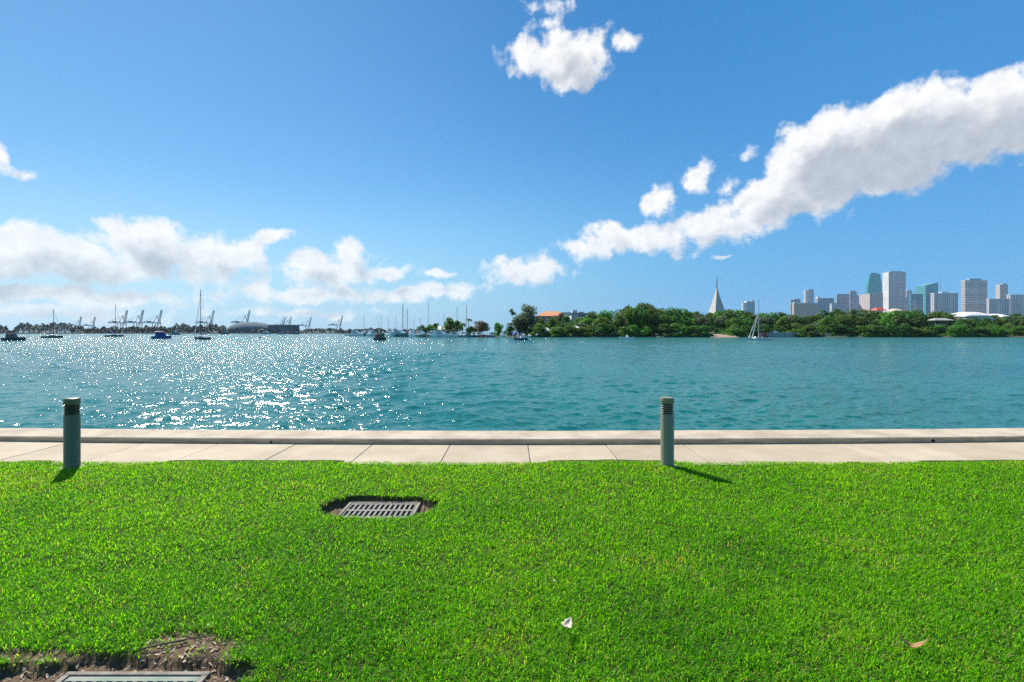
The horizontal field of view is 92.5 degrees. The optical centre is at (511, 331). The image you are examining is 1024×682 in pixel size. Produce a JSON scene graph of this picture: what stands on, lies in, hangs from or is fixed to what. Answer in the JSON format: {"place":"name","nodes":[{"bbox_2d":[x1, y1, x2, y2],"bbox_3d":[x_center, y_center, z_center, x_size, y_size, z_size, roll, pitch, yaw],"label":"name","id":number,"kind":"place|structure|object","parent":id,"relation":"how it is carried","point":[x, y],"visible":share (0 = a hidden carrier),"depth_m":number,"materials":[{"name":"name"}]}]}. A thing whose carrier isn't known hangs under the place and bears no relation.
{"place":"outdoors","nodes":[
{"label":"outdoors","id":0,"kind":"place"},
{"bbox_2d":[0,332,781,333],"bbox_3d":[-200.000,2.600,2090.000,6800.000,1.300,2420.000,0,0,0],"label":"shore","id":1,"kind":"structure","parent":0,"point":[154,333],"depth_m":890.40,"materials":[{"name":"soil"}]},
{"bbox_2d":[0,322,417,333],"bbox_3d":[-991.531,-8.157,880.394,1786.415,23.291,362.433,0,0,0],"label":"woods","id":2,"kind":"object","parent":1,"relation":"on","point":[209,328],"visible":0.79,"depth_m":927.45,"materials":[{"name":"green plant"}]},
{"bbox_2d":[226,322,267,332],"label":"domed hall","id":3,"kind":"structure","parent":1,"relation":"on","point":[244,326],"depth_m":976.31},
{"bbox_2d":[268,325,299,332],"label":"warehouse","id":4,"kind":"structure","parent":1,"relation":"on","point":[284,328],"depth_m":975.00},
{"bbox_2d":[741,300,754,313],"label":"office tower","id":5,"kind":"structure","parent":1,"relation":"on","point":[746,306],"depth_m":1503.90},
{"bbox_2d":[792,302,818,317],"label":"office tower","id":6,"kind":"structure","parent":1,"relation":"on","point":[803,309],"depth_m":1900.00,"materials":[{"name":"beige concrete"}]},
{"bbox_2d":[804,289,813,302],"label":"office tower","id":7,"kind":"structure","parent":1,"relation":"on","point":[808,295],"depth_m":2303.85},
{"bbox_2d":[815,296,833,313],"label":"office tower","id":8,"kind":"structure","parent":1,"relation":"on","point":[823,304],"depth_m":2150.00,"materials":[{"name":"blue glass"}]},
{"bbox_2d":[829,303,845,311],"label":"office tower","id":9,"kind":"structure","parent":1,"relation":"on","point":[840,306],"depth_m":1950.00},
{"bbox_2d":[835,294,849,313],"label":"office tower","id":10,"kind":"structure","parent":1,"relation":"on","point":[842,298],"depth_m":2300.00,"materials":[{"name":"blue glass"}]},
{"bbox_2d":[848,290,856,311],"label":"office tower","id":11,"kind":"structure","parent":1,"relation":"on","point":[853,299],"depth_m":2350.00,"materials":[{"name":"blue glass"}]},
{"bbox_2d":[859,293,882,313],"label":"office tower","id":12,"kind":"structure","parent":1,"relation":"on","point":[870,301],"depth_m":2200.00,"materials":[{"name":"white concrete"}]},
{"bbox_2d":[866,273,881,293],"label":"office tower","id":13,"kind":"structure","parent":1,"relation":"on","point":[873,283],"depth_m":2600.00,"materials":[{"name":"teal glass"}]},
{"bbox_2d":[883,271,905,312],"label":"office tower","id":14,"kind":"structure","parent":1,"relation":"on","point":[894,289],"depth_m":2400.00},
{"bbox_2d":[909,294,922,312],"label":"office tower","id":15,"kind":"structure","parent":1,"relation":"on","point":[915,302],"depth_m":2250.00,"materials":[{"name":"blue glass"}]},
{"bbox_2d":[915,282,937,314],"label":"office tower","id":16,"kind":"structure","parent":1,"relation":"on","point":[926,290],"depth_m":2500.00,"materials":[{"name":"teal glass"}]},
{"bbox_2d":[930,292,957,313],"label":"office tower","id":17,"kind":"structure","parent":1,"relation":"on","point":[947,302],"depth_m":2100.00,"materials":[{"name":"white concrete"}]},
{"bbox_2d":[961,279,987,313],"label":"office tower","id":18,"kind":"structure","parent":1,"relation":"on","point":[974,294],"depth_m":2150.00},
{"bbox_2d":[986,299,1009,315],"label":"office tower","id":19,"kind":"structure","parent":1,"relation":"on","point":[997,306],"depth_m":2050.00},
{"bbox_2d":[996,283,1007,298],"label":"office tower","id":20,"kind":"structure","parent":1,"relation":"on","point":[1001,291],"depth_m":2450.00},
{"bbox_2d":[1006,294,1023,316],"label":"office tower","id":21,"kind":"structure","parent":1,"relation":"on","point":[1016,303],"depth_m":2120.00,"materials":[{"name":"glass"}]},
{"bbox_2d":[0,332,1023,430],"bbox_3d":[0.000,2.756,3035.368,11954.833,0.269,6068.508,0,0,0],"label":"water","id":22,"kind":"structure","parent":0,"point":[331,381],"depth_m":26.66,"materials":[{"name":"teal liquid"}]},
{"bbox_2d":[1,334,25,340],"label":"workboat","id":23,"kind":"object","parent":22,"relation":"on","point":[11,337],"visible":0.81,"depth_m":157.22,"materials":[{"name":"black metal"}]},
{"bbox_2d":[41,309,62,337],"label":"sailboat","id":24,"kind":"object","parent":22,"relation":"on","point":[52,336],"visible":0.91,"depth_m":235.24,"materials":[{"name":"white glass"}]},
{"bbox_2d":[151,332,171,338],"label":"cabin cruiser","id":25,"kind":"object","parent":22,"relation":"on","point":[160,335],"visible":0.91,"depth_m":204.01,"materials":[{"name":"blue plastic"}]},
{"bbox_2d":[194,289,210,339],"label":"sailboat","id":26,"kind":"object","parent":22,"relation":"on","point":[203,337],"visible":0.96,"depth_m":182.12,"materials":[{"name":"white glass"}]},
{"bbox_2d":[0,428,1023,444],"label":"seawall","id":27,"kind":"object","parent":22,"relation":"in","point":[295,437],"visible":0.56,"depth_m":7.37,"materials":[{"name":"concrete"}]},
{"bbox_2d":[744,299,774,339],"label":"sailboat","id":28,"kind":"object","parent":22,"relation":"on","point":[762,335],"visible":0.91,"depth_m":167.91,"materials":[{"name":"white glass"}]},
{"bbox_2d":[0,459,1023,681],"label":"ground","id":29,"kind":"structure","parent":0,"point":[65,665],"depth_m":3.24,"materials":[{"name":"green plant"}]},
{"bbox_2d":[58,397,83,470],"bbox_3d":[-5.330,1.280,5.940,0.260,0.965,0.260,0,0,0],"label":"bollard light","id":30,"kind":"object","parent":29,"relation":"on","point":[72,436],"visible":0.93,"depth_m":5.88,"materials":[{"name":"metal"}]},
{"bbox_2d":[55,671,210,681],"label":"storm drain","id":31,"kind":"object","parent":29,"relation":"on","point":[136,676],"visible":0.97,"depth_m":2.41,"materials":[{"name":"metal"}]},
{"bbox_2d":[141,634,217,649],"bbox_3d":[-1.764,1.643,2.605,0.350,0.017,0.012,0,0,-19],"label":"twig","id":32,"kind":"object","parent":29,"relation":"on","point":[176,641],"visible":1,"depth_m":2.60,"materials":[{"name":"brown wood"}]},
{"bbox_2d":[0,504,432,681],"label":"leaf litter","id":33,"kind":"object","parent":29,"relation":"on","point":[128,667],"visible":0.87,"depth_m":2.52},
{"bbox_2d":[336,502,420,517],"bbox_3d":[-1.260,1.846,4.670,0.710,0.312,0.430,0,0,0],"label":"storm drain","id":34,"kind":"object","parent":29,"relation":"in","point":[347,510],"visible":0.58,"depth_m":4.69,"materials":[{"name":"metal"}]},
{"bbox_2d":[561,617,572,627],"bbox_3d":[0.302,1.583,2.655,0.082,0.033,0.071,0,0,-22],"label":"fallen leaf","id":35,"kind":"object","parent":29,"relation":"on","point":[567,623],"visible":1,"depth_m":2.67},
{"bbox_2d":[659,396,676,467],"bbox_3d":[1.900,1.280,6.000,0.260,0.965,0.260,0,0,0],"label":"bollard light","id":36,"kind":"object","parent":29,"relation":"on","point":[667,434],"visible":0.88,"depth_m":5.93,"materials":[{"name":"metal"}]},
{"bbox_2d":[899,633,928,647],"bbox_3d":[2.051,1.581,2.508,0.125,0.073,0.029,0,20,18],"label":"fallen leaf","id":37,"kind":"object","parent":29,"relation":"on","point":[916,645],"visible":1,"depth_m":2.51,"materials":[{"name":"beige plant"}]},
{"bbox_2d":[0,441,1023,464],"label":"path","id":38,"kind":"structure","parent":0,"point":[520,454],"depth_m":6.72,"materials":[{"name":"concrete"}]},
{"bbox_2d":[0,0,1023,331],"label":"sky","id":39,"kind":"structure","parent":0,"point":[325,161],"materials":[{"name":"blue"}]},
{"bbox_2d":[346,334,1023,336],"bbox_3d":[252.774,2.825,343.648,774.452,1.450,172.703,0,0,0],"label":"shore","id":40,"kind":"structure","parent":0,"point":[737,336],"depth_m":264.51,"materials":[{"name":"green plant"}]},
{"bbox_2d":[441,317,457,332],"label":"broadleaf tree","id":41,"kind":"object","parent":40,"relation":"on","point":[449,325],"visible":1,"depth_m":274.97,"materials":[{"name":"green plant"}]},
{"bbox_2d":[474,321,489,332],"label":"broadleaf tree","id":42,"kind":"object","parent":40,"relation":"on","point":[482,326],"visible":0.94,"depth_m":281.02,"materials":[{"name":"green plant"}]},
{"bbox_2d":[491,322,503,335],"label":"broadleaf tree","id":43,"kind":"object","parent":40,"relation":"on","point":[497,327],"visible":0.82,"depth_m":275.07,"materials":[{"name":"green plant"}]},
{"bbox_2d":[511,304,539,335],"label":"casuarina tree","id":44,"kind":"object","parent":40,"relation":"on","point":[525,319],"visible":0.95,"depth_m":282.28,"materials":[{"name":"green plant"}]},
{"bbox_2d":[530,324,549,336],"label":"mangrove bush","id":45,"kind":"object","parent":40,"relation":"on","point":[542,333],"visible":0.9,"depth_m":266.30,"materials":[{"name":"green plant"}]},
{"bbox_2d":[537,311,570,323],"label":"villa","id":46,"kind":"object","parent":40,"relation":"on","point":[546,315],"visible":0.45,"depth_m":323.69,"materials":[{"name":"orange tile"}]},
{"bbox_2d":[546,327,564,336],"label":"mangrove bush","id":47,"kind":"object","parent":40,"relation":"on","point":[555,331],"visible":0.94,"depth_m":263.26,"materials":[{"name":"green plant"}]},
{"bbox_2d":[563,325,577,335],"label":"mangrove bush","id":48,"kind":"object","parent":40,"relation":"on","point":[569,329],"visible":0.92,"depth_m":265.73,"materials":[{"name":"green plant"}]},
{"bbox_2d":[569,310,590,321],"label":"flat house","id":49,"kind":"structure","parent":40,"relation":"on","point":[574,314],"depth_m":330.00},
{"bbox_2d":[574,326,590,336],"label":"mangrove bush","id":50,"kind":"object","parent":40,"relation":"on","point":[580,331],"visible":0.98,"depth_m":265.02,"materials":[{"name":"green plant"}]},
{"bbox_2d":[591,317,611,331],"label":"broadleaf tree","id":51,"kind":"object","parent":40,"relation":"on","point":[601,320],"visible":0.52,"depth_m":274.69,"materials":[{"name":"green plant"}]},
{"bbox_2d":[593,323,613,336],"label":"mangrove bush","id":52,"kind":"object","parent":40,"relation":"on","point":[601,327],"visible":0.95,"depth_m":265.66,"materials":[{"name":"green plant"}]},
{"bbox_2d":[595,310,614,326],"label":"broadleaf tree","id":53,"kind":"object","parent":40,"relation":"on","point":[603,314],"visible":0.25,"depth_m":290.20,"materials":[{"name":"green plant"}]},
{"bbox_2d":[612,315,626,331],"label":"broadleaf tree","id":54,"kind":"object","parent":40,"relation":"on","point":[618,322],"visible":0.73,"depth_m":277.58,"materials":[{"name":"green plant"}]},
{"bbox_2d":[618,326,633,336],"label":"mangrove bush","id":55,"kind":"object","parent":40,"relation":"on","point":[623,330],"visible":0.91,"depth_m":266.02,"materials":[{"name":"green plant"}]},
{"bbox_2d":[623,307,638,328],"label":"broadleaf tree","id":56,"kind":"object","parent":40,"relation":"on","point":[627,315],"visible":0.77,"depth_m":274.52,"materials":[{"name":"green plant"}]},
{"bbox_2d":[625,325,641,335],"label":"mangrove bush","id":57,"kind":"object","parent":40,"relation":"on","point":[634,328],"visible":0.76,"depth_m":266.58,"materials":[{"name":"green plant"}]},
{"bbox_2d":[629,306,651,333],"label":"broadleaf tree","id":58,"kind":"object","parent":40,"relation":"on","point":[642,313],"visible":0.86,"depth_m":273.57,"materials":[{"name":"green plant"}]},
{"bbox_2d":[635,326,657,336],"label":"mangrove bush","id":59,"kind":"object","parent":40,"relation":"on","point":[645,330],"visible":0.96,"depth_m":265.12,"materials":[{"name":"green plant"}]},
{"bbox_2d":[638,308,659,327],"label":"broadleaf tree","id":60,"kind":"object","parent":40,"relation":"on","point":[654,315],"visible":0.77,"depth_m":275.22,"materials":[{"name":"green plant"}]},
{"bbox_2d":[654,324,674,336],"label":"mangrove bush","id":61,"kind":"object","parent":40,"relation":"on","point":[665,328],"visible":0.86,"depth_m":265.31,"materials":[{"name":"green plant"}]},
{"bbox_2d":[656,314,674,326],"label":"broadleaf tree","id":62,"kind":"object","parent":40,"relation":"on","point":[663,319],"visible":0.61,"depth_m":280.30,"materials":[{"name":"green plant"}]},
{"bbox_2d":[659,307,682,323],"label":"broadleaf tree","id":63,"kind":"object","parent":40,"relation":"on","point":[671,312],"visible":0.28,"depth_m":292.36,"materials":[{"name":"green plant"}]},
{"bbox_2d":[667,323,682,336],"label":"mangrove bush","id":64,"kind":"object","parent":40,"relation":"on","point":[676,328],"visible":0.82,"depth_m":264.59,"materials":[{"name":"green plant"}]},
{"bbox_2d":[676,308,693,333],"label":"broadleaf tree","id":65,"kind":"object","parent":40,"relation":"on","point":[685,312],"visible":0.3,"depth_m":292.58,"materials":[{"name":"green plant"}]},
{"bbox_2d":[679,316,697,333],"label":"broadleaf tree","id":66,"kind":"object","parent":40,"relation":"on","point":[685,319],"visible":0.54,"depth_m":284.80,"materials":[{"name":"green plant"}]},
{"bbox_2d":[687,326,705,336],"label":"mangrove bush","id":67,"kind":"object","parent":40,"relation":"on","point":[694,331],"visible":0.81,"depth_m":267.01,"materials":[{"name":"green plant"}]},
{"bbox_2d":[691,315,711,326],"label":"broadleaf tree","id":68,"kind":"object","parent":40,"relation":"on","point":[701,320],"visible":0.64,"depth_m":283.46,"materials":[{"name":"green plant"}]},
{"bbox_2d":[713,315,727,331],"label":"broadleaf tree","id":69,"kind":"object","parent":40,"relation":"on","point":[721,320],"visible":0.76,"depth_m":284.40,"materials":[{"name":"green plant"}]},
{"bbox_2d":[720,309,738,329],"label":"broadleaf tree","id":70,"kind":"object","parent":40,"relation":"on","point":[728,313],"visible":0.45,"depth_m":289.28,"materials":[{"name":"green plant"}]},
{"bbox_2d":[721,317,745,333],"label":"broadleaf tree","id":71,"kind":"object","parent":40,"relation":"on","point":[737,320],"visible":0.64,"depth_m":278.31,"materials":[{"name":"green plant"}]},
{"bbox_2d":[724,324,745,335],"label":"mangrove bush","id":72,"kind":"object","parent":40,"relation":"on","point":[735,329],"visible":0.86,"depth_m":265.33,"materials":[{"name":"green plant"}]},
{"bbox_2d":[730,309,750,321],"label":"broadleaf tree","id":73,"kind":"object","parent":40,"relation":"on","point":[742,314],"visible":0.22,"depth_m":296.75,"materials":[{"name":"green plant"}]},
{"bbox_2d":[735,325,757,335],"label":"mangrove bush","id":74,"kind":"object","parent":40,"relation":"on","point":[746,329],"visible":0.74,"depth_m":264.86,"materials":[{"name":"green plant"}]},
{"bbox_2d":[768,333,798,336],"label":"retaining wall","id":75,"kind":"structure","parent":40,"relation":"on","point":[781,334],"depth_m":262.50,"materials":[{"name":"grey concrete"}]},
{"bbox_2d":[774,317,793,331],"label":"broadleaf tree","id":76,"kind":"object","parent":40,"relation":"on","point":[782,322],"visible":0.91,"depth_m":280.47,"materials":[{"name":"green plant"}]},
{"bbox_2d":[549,313,1021,335],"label":"undergrowth","id":77,"kind":"object","parent":40,"relation":"on","point":[775,330],"visible":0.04,"depth_m":275.92,"materials":[{"name":"green plant"}]},
{"bbox_2d":[786,329,807,336],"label":"mangrove bush","id":78,"kind":"object","parent":40,"relation":"on","point":[799,332],"visible":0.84,"depth_m":264.04,"materials":[{"name":"green plant"}]},
{"bbox_2d":[787,316,811,324],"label":"broadleaf tree","id":79,"kind":"object","parent":40,"relation":"on","point":[800,322],"visible":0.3,"depth_m":290.62,"materials":[{"name":"green plant"}]},
{"bbox_2d":[800,324,820,336],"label":"mangrove bush","id":80,"kind":"object","parent":40,"relation":"on","point":[808,329],"visible":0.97,"depth_m":265.11,"materials":[{"name":"green plant"}]},
{"bbox_2d":[815,316,839,332],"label":"broadleaf tree","id":81,"kind":"object","parent":40,"relation":"on","point":[825,320],"visible":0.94,"depth_m":273.98,"materials":[{"name":"green plant"}]},
{"bbox_2d":[828,324,851,335],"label":"mangrove bush","id":82,"kind":"object","parent":40,"relation":"on","point":[840,328],"visible":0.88,"depth_m":268.13,"materials":[{"name":"green plant"}]},
{"bbox_2d":[832,314,854,329],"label":"broadleaf tree","id":83,"kind":"object","parent":40,"relation":"on","point":[841,319],"visible":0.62,"depth_m":276.04,"materials":[{"name":"green plant"}]},
{"bbox_2d":[848,314,864,329],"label":"broadleaf tree","id":84,"kind":"object","parent":40,"relation":"on","point":[853,319],"visible":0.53,"depth_m":283.71,"materials":[{"name":"green plant"}]},
{"bbox_2d":[851,326,876,336],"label":"mangrove bush","id":85,"kind":"object","parent":40,"relation":"on","point":[863,331],"visible":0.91,"depth_m":267.25,"materials":[{"name":"green plant"}]},
{"bbox_2d":[855,316,879,327],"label":"broadleaf tree","id":86,"kind":"object","parent":40,"relation":"on","point":[868,320],"visible":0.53,"depth_m":282.40,"materials":[{"name":"green plant"}]},
{"bbox_2d":[865,324,884,336],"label":"mangrove bush","id":87,"kind":"object","parent":40,"relation":"on","point":[871,327],"visible":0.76,"depth_m":264.98,"materials":[{"name":"green plant"}]},
{"bbox_2d":[878,317,894,326],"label":"broadleaf tree","id":88,"kind":"object","parent":40,"relation":"on","point":[885,322],"visible":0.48,"depth_m":279.59,"materials":[{"name":"green plant"}]},
{"bbox_2d":[884,324,902,336],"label":"mangrove bush","id":89,"kind":"object","parent":40,"relation":"on","point":[892,328],"visible":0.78,"depth_m":266.62,"materials":[{"name":"green plant"}]},
{"bbox_2d":[889,313,909,331],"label":"broadleaf tree","id":90,"kind":"object","parent":40,"relation":"on","point":[898,319],"visible":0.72,"depth_m":279.31,"materials":[{"name":"green plant"}]},
{"bbox_2d":[897,323,914,336],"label":"mangrove bush","id":91,"kind":"object","parent":40,"relation":"on","point":[906,327],"visible":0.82,"depth_m":266.18,"materials":[{"name":"green plant"}]},
{"bbox_2d":[905,327,928,336],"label":"mangrove bush","id":92,"kind":"object","parent":40,"relation":"on","point":[917,330],"visible":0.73,"depth_m":264.57,"materials":[{"name":"green plant"}]},
{"bbox_2d":[909,316,929,331],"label":"broadleaf tree","id":93,"kind":"object","parent":40,"relation":"on","point":[921,322],"visible":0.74,"depth_m":275.87,"materials":[{"name":"green plant"}]},
{"bbox_2d":[918,327,939,336],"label":"mangrove bush","id":94,"kind":"object","parent":40,"relation":"on","point":[931,331],"visible":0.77,"depth_m":265.15,"materials":[{"name":"green plant"}]},
{"bbox_2d":[922,311,946,328],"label":"broadleaf tree","id":95,"kind":"object","parent":40,"relation":"on","point":[931,315],"visible":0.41,"depth_m":304.99,"materials":[{"name":"green plant"}]},
{"bbox_2d":[931,325,947,335],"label":"mangrove bush","id":96,"kind":"object","parent":40,"relation":"on","point":[941,328],"visible":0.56,"depth_m":268.48,"materials":[{"name":"green plant"}]},
{"bbox_2d":[928,318,951,335],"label":"pavilion","id":97,"kind":"structure","parent":40,"relation":"on","point":[939,320],"depth_m":283.38,"materials":[{"name":"white concrete"}]},
{"bbox_2d":[943,326,963,336],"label":"mangrove bush","id":98,"kind":"object","parent":40,"relation":"on","point":[951,330],"visible":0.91,"depth_m":263.64,"materials":[{"name":"green plant"}]},
{"bbox_2d":[951,325,973,336],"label":"mangrove bush","id":99,"kind":"object","parent":40,"relation":"on","point":[963,329],"visible":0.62,"depth_m":263.47,"materials":[{"name":"green plant"}]},
{"bbox_2d":[952,312,995,333],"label":"vaulted hall","id":100,"kind":"structure","parent":40,"relation":"on","point":[968,315],"depth_m":301.89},
{"bbox_2d":[971,326,994,336],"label":"mangrove bush","id":101,"kind":"object","parent":40,"relation":"on","point":[981,330],"visible":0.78,"depth_m":266.53,"materials":[{"name":"green plant"}]},
{"bbox_2d":[986,326,1008,336],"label":"mangrove bush","id":102,"kind":"object","parent":40,"relation":"on","point":[999,330],"visible":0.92,"depth_m":265.29,"materials":[{"name":"green plant"}]},
{"bbox_2d":[1003,327,1023,335],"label":"mangrove bush","id":103,"kind":"object","parent":40,"relation":"on","point":[1011,331],"visible":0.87,"depth_m":267.49,"materials":[{"name":"green plant"}]},
{"bbox_2d":[708,282,724,333],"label":"church spire","id":104,"kind":"structure","parent":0,"point":[716,304],"depth_m":343.12,"materials":[{"name":"concrete"}]},
{"bbox_2d":[709,334,736,336],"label":"beach","id":105,"kind":"structure","parent":0,"point":[719,335],"depth_m":263.82,"materials":[{"name":"beige sand"}]},
{"bbox_2d":[698,325,713,336],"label":"mangrove bush","id":106,"kind":"object","parent":105,"relation":"on","point":[704,329],"visible":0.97,"depth_m":263.80,"materials":[{"name":"green plant"}]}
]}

